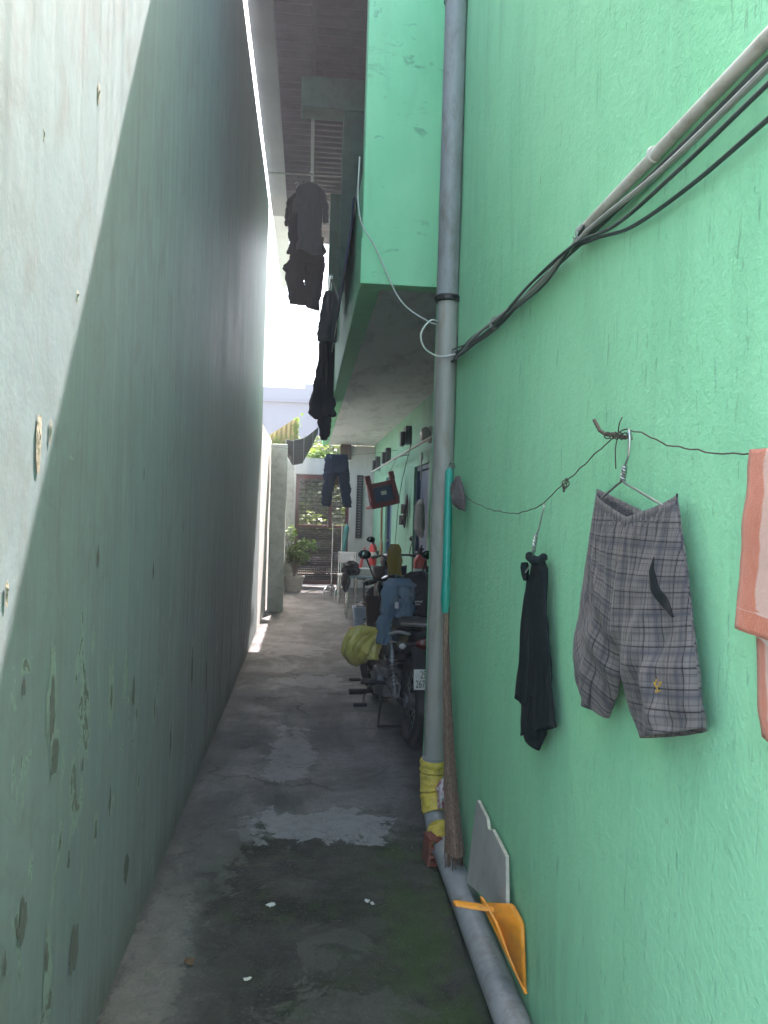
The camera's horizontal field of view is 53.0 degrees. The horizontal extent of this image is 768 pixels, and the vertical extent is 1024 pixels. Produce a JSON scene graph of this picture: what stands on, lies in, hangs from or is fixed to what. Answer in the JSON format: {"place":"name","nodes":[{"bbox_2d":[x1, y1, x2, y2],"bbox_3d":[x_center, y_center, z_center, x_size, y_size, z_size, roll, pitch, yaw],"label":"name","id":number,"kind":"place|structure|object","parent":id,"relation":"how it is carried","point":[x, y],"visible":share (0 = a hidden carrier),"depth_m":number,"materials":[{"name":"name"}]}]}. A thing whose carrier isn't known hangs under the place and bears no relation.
{"place":"outdoors","nodes":[
{"label":"outdoors","id":0,"kind":"place"},
{"bbox_2d":[243,0,328,387],"label":"sky","id":1,"kind":"structure","parent":0,"point":[291,343],"materials":[{"name":"white"}]},
{"bbox_2d":[96,584,493,1023],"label":"path","id":2,"kind":"structure","parent":0,"point":[273,765],"depth_m":3.14,"materials":[{"name":"concrete"}]},
{"bbox_2d":[184,958,193,964],"bbox_3d":[-0.635,1.462,2.506,0.031,0.013,0.035,2,0,-6],"label":"dry leaf","id":3,"kind":"object","parent":2,"relation":"on","point":[187,961],"visible":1,"depth_m":2.50,"materials":[{"name":"brown plant"}]},
{"bbox_2d":[265,902,275,906],"bbox_3d":[-0.423,1.468,2.880,0.027,0.013,0.035,2,0,43],"label":"paper scrap","id":4,"kind":"object","parent":2,"relation":"on","point":[270,904],"visible":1,"depth_m":2.88,"materials":[{"name":"white paper"}]},
{"bbox_2d":[267,444,287,611],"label":"pillar","id":5,"kind":"structure","parent":2,"relation":"on","point":[277,525],"depth_m":11.00,"materials":[{"name":"grey concrete"}]},
{"bbox_3d":[-1.143,-1.159,11.256,0.625,0.415,0.268,2,0,-6],"label":"tie cord","id":6,"kind":"object","parent":5,"relation":"attached to","visible":0},
{"bbox_2d":[286,428,317,464],"bbox_3d":[-1.211,-0.978,11.379,0.644,0.578,0.239,2,0,-33],"label":"striped cloth","id":7,"kind":"object","parent":6,"relation":"hanging from","point":[296,456],"visible":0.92,"depth_m":11.35,"materials":[{"name":"grey fabric"}]},
{"bbox_2d":[284,460,294,589],"bbox_3d":[-1.759,0.246,14.097,0.200,2.390,0.200,2,0,-6],"label":"gate post","id":8,"kind":"object","parent":2,"relation":"on","point":[290,501],"visible":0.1,"depth_m":14.00,"materials":[{"name":"white paint"}]},
{"bbox_2d":[102,655,485,1021],"bbox_3d":[-0.498,1.467,4.782,1.157,0.008,6.280,2,0,-6],"label":"grit","id":9,"kind":"object","parent":2,"relation":"on","point":[259,861],"visible":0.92,"depth_m":3.13,"materials":[{"name":"grey gravel"}]},
{"bbox_2d":[284,525,321,591],"bbox_3d":[-1.568,0.830,13.716,0.650,1.184,0.694,2,0,43],"label":"potted plant","id":10,"kind":"object","parent":2,"relation":"on","point":[294,582],"visible":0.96,"depth_m":13.71,"materials":[{"name":"green plant"}]},
{"bbox_2d":[287,446,374,587],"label":"gate wall","id":11,"kind":"structure","parent":2,"relation":"on","point":[361,464],"depth_m":14.68,"materials":[{"name":"white paint"}]},
{"bbox_2d":[306,448,336,459],"bbox_3d":[-1.305,-1.093,14.784,0.880,0.323,0.516,2,0,-6],"label":"vine","id":12,"kind":"object","parent":11,"relation":"on","point":[317,454],"visible":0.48,"depth_m":14.70,"materials":[{"name":"green plant"}]},
{"bbox_2d":[294,475,349,584],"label":"metal gate","id":13,"kind":"structure","parent":11,"relation":"attached to","point":[311,577],"depth_m":14.68,"materials":[{"name":"red metal"}]},
{"bbox_2d":[340,444,350,459],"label":"wall pier","id":14,"kind":"structure","parent":11,"relation":"on","point":[345,449],"depth_m":14.58,"materials":[{"name":"grey concrete"}]},
{"bbox_2d":[355,475,363,537],"bbox_3d":[-0.469,-0.102,14.664,0.120,1.200,0.037,2,0,-6],"label":"shutter","id":15,"kind":"object","parent":11,"relation":"attached to","point":[359,507],"visible":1,"depth_m":14.65,"materials":[{"name":"grey metal"}]},
{"bbox_2d":[323,522,345,598],"bbox_3d":[-0.815,0.809,12.957,0.202,1.270,0.630,2,0,16],"label":"drying rack","id":16,"kind":"object","parent":2,"relation":"on","point":[331,585],"visible":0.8,"depth_m":12.98,"materials":[{"name":"metal"}]},
{"bbox_2d":[335,524,348,594],"bbox_3d":[-0.720,0.825,13.357,0.099,1.245,0.250,2,0,45],"label":"rolled sheet","id":17,"kind":"object","parent":2,"relation":"on","point":[345,534],"visible":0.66,"depth_m":13.35,"materials":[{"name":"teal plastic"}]},
{"bbox_2d":[344,575,372,617],"bbox_3d":[-0.301,1.173,10.755,0.490,0.589,0.450,2,0,-6],"label":"plastic table","id":18,"kind":"object","parent":2,"relation":"on","point":[347,597],"visible":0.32,"depth_m":10.55,"materials":[{"name":"plastic"}]},
{"bbox_2d":[341,560,360,592],"bbox_3d":[-0.460,0.885,10.610,0.267,0.439,0.274,2,0,-6],"label":"bundle","id":19,"kind":"object","parent":18,"relation":"on","point":[349,568],"visible":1,"depth_m":10.52,"materials":[{"name":"black fabric"}]},
{"bbox_2d":[359,568,372,575],"bbox_3d":[-0.255,0.829,10.692,0.200,0.099,0.170,2,0,-6],"label":"carton","id":20,"kind":"object","parent":18,"relation":"on","point":[365,571],"visible":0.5,"depth_m":10.61,"materials":[{"name":"white cardboard"}]},
{"bbox_2d":[353,578,366,598],"bbox_3d":[-0.415,1.277,12.920,0.220,0.355,0.220,2,0,-6],"label":"stool","id":21,"kind":"object","parent":2,"relation":"on","point":[363,579],"visible":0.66,"depth_m":12.83,"materials":[{"name":"grey plastic"}]},
{"bbox_2d":[349,550,428,747],"bbox_3d":[0.141,0.893,5.470,0.750,1.195,1.889,3,0,-10],"label":"motorcycle","id":22,"kind":"object","parent":2,"relation":"on","point":[397,668],"visible":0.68,"depth_m":5.01,"materials":[{"name":"metal"}]},
{"bbox_2d":[341,625,381,665],"bbox_3d":[-0.125,0.877,5.157,0.312,0.323,0.250,2,0,38],"label":"plastic bag","id":23,"kind":"object","parent":22,"relation":"hanging from","point":[359,646],"visible":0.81,"depth_m":5.10,"materials":[{"name":"yellow plastic"}]},
{"bbox_2d":[376,578,417,644],"bbox_3d":[0.086,0.661,5.117,0.287,0.435,0.188,2,0,-6],"label":"jacket","id":24,"kind":"object","parent":22,"relation":"on","point":[398,597],"visible":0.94,"depth_m":5.05,"materials":[{"name":"blue fabric"}]},
{"bbox_2d":[402,571,427,616],"bbox_3d":[0.242,0.597,5.374,0.302,0.371,0.286,2,0,37],"label":"backpack","id":25,"kind":"object","parent":22,"relation":"on","point":[419,579],"visible":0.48,"depth_m":5.28,"materials":[{"name":"black fabric"}]},
{"bbox_2d":[363,536,416,619],"bbox_3d":[0.117,0.881,8.599,0.681,1.202,1.868,2,0,-1],"label":"motorcycle","id":26,"kind":"object","parent":2,"relation":"on","point":[378,571],"visible":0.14,"depth_m":8.90,"materials":[{"name":"black paint"}]},
{"bbox_2d":[422,831,442,866],"bbox_3d":[0.214,1.442,3.296,0.082,0.118,0.085,2,0,-14],"label":"hollow brick","id":27,"kind":"object","parent":2,"relation":"on","point":[428,857],"visible":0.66,"depth_m":3.27,"materials":[{"name":"red brick"}]},
{"bbox_3d":[-0.262,1.443,9.328,0.320,0.066,0.280,2,0,-6],"label":"low stand","id":28,"kind":"object","parent":2,"relation":"on","visible":0},
{"bbox_2d":[352,601,365,626],"bbox_3d":[-0.256,1.242,9.328,0.265,0.334,0.213,2,0,-6],"label":"laundry basket","id":29,"kind":"object","parent":28,"relation":"on","point":[359,611],"visible":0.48,"depth_m":9.23,"materials":[{"name":"blue plastic"}]},
{"bbox_2d":[262,384,366,563],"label":"building","id":30,"kind":"structure","parent":0,"point":[282,406],"depth_m":20.81,"materials":[{"name":"white paint"}]},
{"bbox_2d":[298,568,336,580],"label":"ground","id":31,"kind":"structure","parent":0,"point":[311,570],"depth_m":18.78,"materials":[{"name":"grey concrete"}]},
{"bbox_2d":[0,0,268,1023],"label":"boundary wall","id":32,"kind":"structure","parent":31,"relation":"on","point":[134,210],"depth_m":2.25,"materials":[{"name":"paint"}]},
{"bbox_2d":[256,423,271,630],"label":"wall","id":33,"kind":"structure","parent":31,"relation":"on","point":[264,523],"depth_m":10.20,"materials":[{"name":"white paint"}]},
{"bbox_2d":[269,416,298,443],"bbox_3d":[-1.518,-1.206,11.655,0.470,0.500,0.050,2,0,-6],"label":"roof sheet","id":34,"kind":"object","parent":33,"relation":"on","point":[286,429],"visible":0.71,"depth_m":11.65,"materials":[{"name":"yellow plastic"}]},
{"bbox_2d":[269,413,302,444],"bbox_3d":[-1.463,-1.242,11.594,0.520,0.521,0.139,2,0,-6],"label":"weed tuft","id":35,"kind":"object","parent":34,"relation":"attached to","point":[294,431],"visible":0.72,"depth_m":11.57,"materials":[{"name":"green plant"}]},
{"bbox_2d":[294,500,344,575],"bbox_3d":[-1.304,0.611,15.839,1.602,1.701,1.395,2,0,-6],"label":"shrub","id":36,"kind":"object","parent":31,"relation":"on","point":[312,519],"visible":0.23,"depth_m":15.84,"materials":[{"name":"green plant"}]},
{"bbox_2d":[294,436,371,575],"bbox_3d":[-1.411,-0.123,17.521,3.291,3.300,3.186,2,0,-6],"label":"dense tree","id":37,"kind":"object","parent":31,"relation":"on","point":[318,445],"visible":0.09,"depth_m":16.77,"materials":[{"name":"green plant"}]},
{"bbox_2d":[247,0,767,1023],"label":"green building","id":38,"kind":"structure","parent":31,"relation":"on","point":[639,878],"depth_m":1.97,"materials":[{"name":"paint"}]},
{"bbox_2d":[284,182,301,254],"bbox_3d":[-0.847,-2.809,7.355,0.231,0.689,0.079,2,0,26],"label":"narrow shirt","id":39,"kind":"object","parent":38,"relation":"hanging from","point":[291,222],"visible":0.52,"depth_m":7.35,"materials":[{"name":"grey fabric"}]},
{"bbox_2d":[269,172,340,177],"bbox_3d":[-0.238,-3.208,7.395,1.710,0.036,0.016,2,0,-6],"label":"rod","id":40,"kind":"object","parent":38,"relation":"attached to","point":[304,174],"visible":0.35,"depth_m":7.34,"materials":[{"name":"metal"}]},
{"bbox_2d":[292,171,328,254],"bbox_3d":[-0.692,-2.821,7.248,0.361,0.776,0.075,2,0,-19],"label":"grey shirt","id":41,"kind":"object","parent":40,"relation":"hanging from","point":[310,200],"visible":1,"depth_m":7.22,"materials":[{"name":"fabric"}]},
{"bbox_3d":[-0.725,-2.912,7.449,0.138,0.580,0.007,2,0,-6],"label":"strap","id":42,"kind":"object","parent":40,"relation":"hanging from","visible":0},
{"bbox_2d":[282,237,326,310],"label":"dark trousers","id":43,"kind":"object","parent":42,"relation":"hanging from","point":[303,268],"visible":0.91,"depth_m":7.42,"materials":[{"name":"grey fabric"}]},
{"bbox_2d":[317,416,331,440],"bbox_3d":[-0.676,-1.183,8.820,0.172,0.722,0.127,2,0,-6],"label":"dark shirt","id":44,"kind":"object","parent":38,"relation":"hanging from","point":[324,424],"visible":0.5,"depth_m":8.78,"materials":[{"name":"grey fabric"}]},
{"bbox_2d":[328,274,340,305],"bbox_3d":[-0.600,-2.097,8.973,0.168,0.377,3.200,2,0,-6],"label":"gallery rod","id":45,"kind":"object","parent":38,"relation":"attached to","point":[331,283],"visible":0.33,"depth_m":7.47,"materials":[{"name":"metal"}]},
{"bbox_2d":[308,341,336,418],"bbox_3d":[-0.670,-1.650,8.569,0.323,1.227,0.215,2,0,-6],"label":"long shirt","id":46,"kind":"object","parent":45,"relation":"hanging from","point":[322,401],"visible":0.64,"depth_m":8.49,"materials":[{"name":"grey fabric"}]},
{"bbox_2d":[317,291,338,342],"bbox_3d":[-0.564,-2.001,7.872,0.240,0.516,0.127,2,0,-6],"label":"slate shirt","id":47,"kind":"object","parent":45,"relation":"hanging from","point":[328,319],"visible":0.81,"depth_m":7.83,"materials":[{"name":"fabric"}]},
{"bbox_2d":[337,197,356,322],"bbox_3d":[-0.198,-1.720,5.548,0.226,0.525,1.601,2,0,-6],"label":"blanket","id":48,"kind":"object","parent":38,"relation":"on","point":[345,262],"visible":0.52,"depth_m":5.08,"materials":[{"name":"black fabric"}]},
{"bbox_2d":[369,541,378,565],"bbox_3d":[-0.173,0.692,13.363,0.174,0.476,0.201,2,0,-6],"label":"fire extinguisher","id":49,"kind":"object","parent":38,"relation":"attached to","point":[373,552],"visible":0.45,"depth_m":13.30,"materials":[{"name":"red metal"}]},
{"bbox_2d":[372,456,379,470],"bbox_3d":[-0.141,-0.854,13.649,0.125,0.252,0.240,2,0,-6],"label":"wall lamp","id":50,"kind":"object","parent":38,"relation":"attached to","point":[375,463],"visible":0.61,"depth_m":13.54,"materials":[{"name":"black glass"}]},
{"bbox_2d":[379,507,382,557],"bbox_3d":[-0.046,0.390,12.727,0.040,0.952,0.200,2,0,-6],"label":"wooden paddle","id":51,"kind":"object","parent":38,"relation":"hanging from","point":[381,518],"visible":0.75,"depth_m":12.76,"materials":[{"name":"brown wood"}]},
{"bbox_2d":[381,448,390,464],"bbox_3d":[0.028,-0.865,11.957,0.125,0.252,0.240,2,0,-6],"label":"wall lamp","id":52,"kind":"object","parent":38,"relation":"attached to","point":[385,456],"visible":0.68,"depth_m":11.88,"materials":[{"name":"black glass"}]},
{"bbox_2d":[385,478,391,574],"bbox_3d":[0.133,0.461,12.000,0.121,2.023,0.950,2,0,-6],"label":"door","id":53,"kind":"structure","parent":38,"relation":"in","point":[389,508],"depth_m":12.42,"materials":[{"name":"blue metal"}]},
{"bbox_2d":[371,435,431,472],"bbox_3d":[0.262,-0.697,9.469,0.153,0.056,8.400,2,0,-6],"label":"clothes rod","id":54,"kind":"object","parent":38,"relation":"attached to","point":[411,448],"visible":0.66,"depth_m":9.05,"materials":[{"name":"metal"}]},
{"bbox_2d":[364,459,399,509],"bbox_3d":[-0.038,-0.359,9.984,0.491,0.669,0.286,2,0,-24],"label":"plastic stool","id":55,"kind":"object","parent":54,"relation":"hanging from","point":[385,494],"visible":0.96,"depth_m":9.93,"materials":[{"name":"plastic"}]},
{"bbox_2d":[399,514,405,527],"bbox_3d":[0.235,0.062,9.692,0.095,0.290,0.125,2,0,-6],"label":"slipper","id":56,"kind":"object","parent":38,"relation":"hanging from","point":[402,519],"visible":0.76,"depth_m":9.65,"materials":[{"name":"black rubber"}]},
{"bbox_2d":[395,441,411,540],"bbox_3d":[0.188,-0.179,7.517,0.147,1.031,0.010,2,0,-14],"label":"hanging cord","id":57,"kind":"object","parent":38,"relation":"hanging from","point":[400,490],"visible":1,"depth_m":7.51,"materials":[{"name":"metal"}]},
{"bbox_2d":[387,544,402,575],"bbox_3d":[0.103,0.498,7.502,0.158,0.371,0.112,2,0,-6],"label":"cloth bag","id":58,"kind":"object","parent":57,"relation":"hanging from","point":[394,560],"visible":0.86,"depth_m":7.46,"materials":[{"name":"yellow fabric"}]},
{"bbox_2d":[401,494,408,516],"bbox_3d":[0.256,-0.077,9.522,0.095,0.290,0.125,2,0,-6],"label":"slipper","id":59,"kind":"object","parent":38,"relation":"hanging from","point":[404,508],"visible":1,"depth_m":9.48,"materials":[{"name":"black rubber"}]},
{"bbox_2d":[399,426,411,446],"bbox_3d":[0.264,-0.942,9.619,0.125,0.252,0.240,2,0,-6],"label":"wall lamp","id":60,"kind":"object","parent":38,"relation":"attached to","point":[405,437],"visible":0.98,"depth_m":9.53,"materials":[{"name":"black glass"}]},
{"bbox_2d":[332,156,479,359],"bbox_3d":[-0.292,-1.323,5.979,0.394,1.225,6.016,2,0,-10],"label":"white cable","id":61,"kind":"object","parent":38,"relation":"attached to","point":[357,200],"visible":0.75,"depth_m":4.11,"materials":[{"name":"white plastic"}]},
{"bbox_2d":[414,499,424,537],"bbox_3d":[0.366,0.066,7.956,0.109,0.393,0.362,2,0,-6],"label":"hand towel","id":62,"kind":"object","parent":38,"relation":"hanging from","point":[419,524],"visible":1,"depth_m":7.82,"materials":[{"name":"white fabric"}]},
{"bbox_2d":[413,545,428,573],"bbox_3d":[0.383,0.573,7.840,0.174,0.476,0.201,2,0,-6],"label":"fire extinguisher","id":63,"kind":"object","parent":38,"relation":"attached to","point":[419,561],"visible":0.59,"depth_m":7.78,"materials":[{"name":"red metal"}]},
{"bbox_2d":[420,452,422,480],"bbox_3d":[0.396,-0.489,8.249,0.036,0.302,0.112,2,0,-6],"label":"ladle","id":64,"kind":"object","parent":38,"relation":"hanging from","point":[421,456],"visible":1,"depth_m":8.25,"materials":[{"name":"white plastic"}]},
{"bbox_2d":[414,463,428,557],"bbox_3d":[0.468,0.480,8.642,0.121,2.023,1.100,2,0,-6],"label":"door","id":65,"kind":"structure","parent":38,"relation":"in","point":[422,486],"depth_m":8.80,"materials":[{"name":"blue metal"}]},
{"bbox_2d":[419,426,431,442],"bbox_3d":[0.433,-0.798,7.928,0.132,0.170,0.236,2,0,-6],"label":"bulkhead lamp","id":66,"kind":"object","parent":38,"relation":"attached to","point":[425,432],"visible":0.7,"depth_m":7.85,"materials":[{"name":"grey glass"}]},
{"bbox_2d":[419,0,531,1023],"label":"drain pipe","id":67,"kind":"object","parent":38,"relation":"attached to","point":[503,1000],"visible":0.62,"depth_m":3.53,"materials":[{"name":"grey plastic"}]},
{"bbox_2d":[436,777,443,808],"bbox_3d":[0.261,1.270,3.473,0.052,0.136,0.101,2,0,-6],"label":"floral bag","id":68,"kind":"object","parent":67,"relation":"attached to","point":[440,793],"visible":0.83,"depth_m":3.44,"materials":[{"name":"white fabric"}]},
{"bbox_2d":[441,462,464,870],"bbox_3d":[0.282,0.592,3.184,0.074,1.623,0.464,2,0,-6],"label":"broom","id":69,"kind":"object","parent":67,"relation":"on","point":[453,847],"visible":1,"depth_m":3.21,"materials":[{"name":"teal plastic"}]},
{"bbox_2d":[467,800,509,902],"bbox_3d":[0.351,1.214,2.607,0.028,0.331,0.515,2,0,-6],"label":"board","id":70,"kind":"object","parent":67,"relation":"on","point":[488,874],"visible":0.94,"depth_m":2.60,"materials":[{"name":"grey tile"}]},
{"bbox_2d":[453,896,527,994],"bbox_3d":[0.337,1.273,2.304,0.264,0.195,0.106,2,0,39],"label":"dustpan","id":71,"kind":"object","parent":67,"relation":"on","point":[506,922],"visible":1,"depth_m":2.26,"materials":[{"name":"orange plastic"}]},
{"bbox_2d":[464,428,748,513],"bbox_3d":[0.469,-0.081,1.784,0.031,0.182,3.260,2,0,-6],"label":"laundry wire","id":72,"kind":"object","parent":38,"relation":"attached to","point":[563,486],"visible":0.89,"depth_m":1.69,"materials":[{"name":"black metal"}]},
{"bbox_2d":[450,476,465,510],"bbox_3d":[0.315,-0.077,3.247,0.048,0.150,0.291,2,0,-6],"label":"sock","id":73,"kind":"object","parent":72,"relation":"hanging from","point":[457,492],"visible":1,"depth_m":3.20,"materials":[{"name":"grey fabric"}]},
{"bbox_2d":[525,503,544,572],"bbox_3d":[0.414,0.071,2.079,0.024,0.193,0.080,2,0,-24],"label":"wire hanger","id":74,"kind":"object","parent":72,"relation":"hanging from","point":[535,540],"visible":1,"depth_m":2.08,"materials":[{"name":"silver metal"}]},
{"bbox_2d":[514,552,556,750],"bbox_3d":[0.407,0.381,2.088,0.061,0.542,0.329,2,0,-6],"label":"shirt","id":75,"kind":"object","parent":74,"relation":"hanging from","point":[533,696],"visible":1,"depth_m":2.07,"materials":[{"name":"black fabric"}]},
{"bbox_2d":[735,448,767,741],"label":"towel","id":76,"kind":"object","parent":72,"relation":"hanging from","point":[751,616],"visible":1,"depth_m":1.07,"materials":[{"name":"pink fabric"}]},
{"bbox_2d":[592,417,627,468],"bbox_3d":[0.481,-0.144,1.607,0.101,0.109,0.064,2,0,23],"label":"wall hook","id":77,"kind":"object","parent":38,"relation":"attached to","point":[621,436],"depth_m":1.60,"materials":[{"name":"metal"}]},
{"bbox_2d":[597,428,662,504],"bbox_3d":[0.484,-0.081,1.504,0.026,0.167,0.341,2,0,-6],"label":"wire hanger","id":78,"kind":"object","parent":77,"relation":"hanging from","point":[624,468],"visible":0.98,"depth_m":1.51,"materials":[{"name":"silver metal"}]},
{"bbox_2d":[573,489,707,737],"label":"shorts","id":79,"kind":"object","parent":78,"relation":"hanging from","point":[635,633],"visible":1,"depth_m":1.38,"materials":[{"name":"grey fabric"}]},
{"bbox_2d":[453,116,767,358],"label":"loose cable","id":80,"kind":"object","parent":38,"relation":"attached to","point":[738,145],"visible":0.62,"depth_m":1.38,"materials":[{"name":"black rubber"}]},
{"bbox_2d":[455,55,767,353],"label":"dark cable","id":81,"kind":"object","parent":38,"relation":"attached to","point":[748,77],"visible":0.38,"depth_m":1.38,"materials":[{"name":"black rubber"}]},
{"bbox_2d":[489,316,496,329],"bbox_3d":[0.399,-0.678,2.758,0.042,0.042,0.041,2,0,-6],"label":"cable tie","id":82,"kind":"object","parent":81,"relation":"attached to","point":[490,323],"visible":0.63,"depth_m":2.75,"materials":[{"name":"grey plastic"}]},
{"bbox_2d":[572,223,585,241],"bbox_3d":[0.487,-0.681,1.883,0.042,0.042,0.041,2,0,-6],"label":"cable tie","id":83,"kind":"object","parent":81,"relation":"attached to","point":[578,228],"visible":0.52,"depth_m":1.88,"materials":[{"name":"white plastic"}]},
{"bbox_2d":[577,25,767,232],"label":"wall conduit","id":84,"kind":"object","parent":38,"relation":"attached to","point":[752,53],"depth_m":1.36,"materials":[{"name":"grey plastic"}]},
{"bbox_2d":[452,224,584,349],"bbox_3d":[0.398,-0.689,2.699,0.015,0.110,1.701,2,0,-6],"label":"sagging cable","id":85,"kind":"object","parent":84,"relation":"attached to","point":[546,281],"visible":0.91,"depth_m":2.21,"materials":[{"name":"black rubber"}]},
{"bbox_2d":[450,81,767,361],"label":"thin cable","id":86,"kind":"object","parent":84,"relation":"attached to","point":[733,117],"visible":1,"depth_m":1.47,"materials":[{"name":"black rubber"}]},
{"bbox_2d":[453,62,767,362],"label":"grey cable","id":87,"kind":"object","parent":84,"relation":"attached to","point":[743,91],"visible":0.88,"depth_m":1.45,"materials":[{"name":"grey rubber"}]},
{"bbox_3d":[-0.721,-0.861,10.978,1.820,0.104,0.005,2,0,-6],"label":"laundry line","id":88,"kind":"object","parent":38,"relation":"attached to","visible":0},
{"bbox_2d":[321,454,351,507],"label":"jeans","id":89,"kind":"object","parent":88,"relation":"hanging from","point":[335,465],"visible":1,"depth_m":10.95,"materials":[{"name":"fabric"}]},
{"bbox_2d":[334,475,338,485],"bbox_3d":[-0.661,-0.464,11.018,0.174,0.171,0.078,2,0,-6],"label":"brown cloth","id":90,"kind":"object","parent":89,"relation":"hanging from","point":[336,482],"visible":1,"depth_m":10.99,"materials":[{"name":"fabric"}]},
{"bbox_2d":[337,551,357,602],"bbox_3d":[-0.588,1.052,12.401,0.320,0.807,0.446,2,0,-6],"label":"folding chair","id":91,"kind":"object","parent":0,"point":[343,557],"visible":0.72,"depth_m":12.58,"materials":[{"name":"white plastic"}]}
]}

